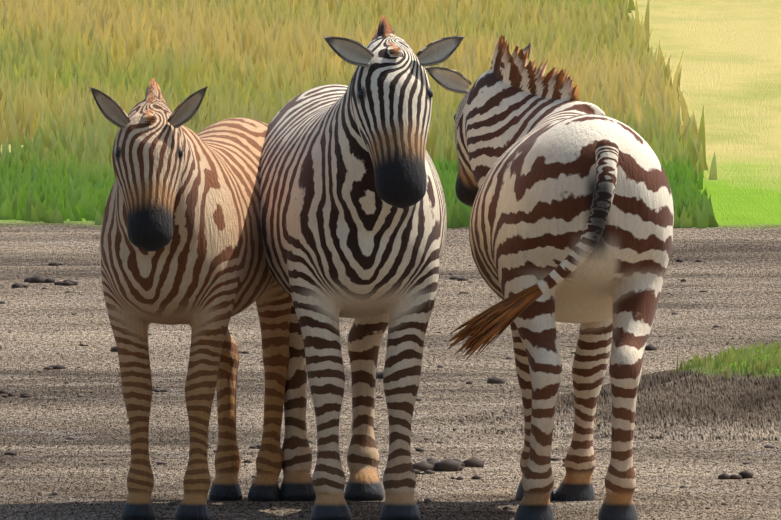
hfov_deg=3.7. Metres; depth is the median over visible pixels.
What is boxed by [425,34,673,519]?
zebra
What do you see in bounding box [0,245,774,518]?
pebbles
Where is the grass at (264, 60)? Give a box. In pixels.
[0,0,780,378]
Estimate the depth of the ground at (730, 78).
44.95 m
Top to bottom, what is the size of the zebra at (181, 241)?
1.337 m
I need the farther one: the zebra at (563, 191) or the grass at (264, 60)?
the grass at (264, 60)
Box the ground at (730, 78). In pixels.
[0,0,780,519]
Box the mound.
[412,349,780,439]
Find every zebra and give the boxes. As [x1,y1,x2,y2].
[90,77,291,519]
[259,16,464,519]
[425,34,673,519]
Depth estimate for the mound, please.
40.54 m
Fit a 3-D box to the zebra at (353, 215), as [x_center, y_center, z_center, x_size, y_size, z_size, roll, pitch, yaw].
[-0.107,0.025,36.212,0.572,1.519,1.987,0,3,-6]

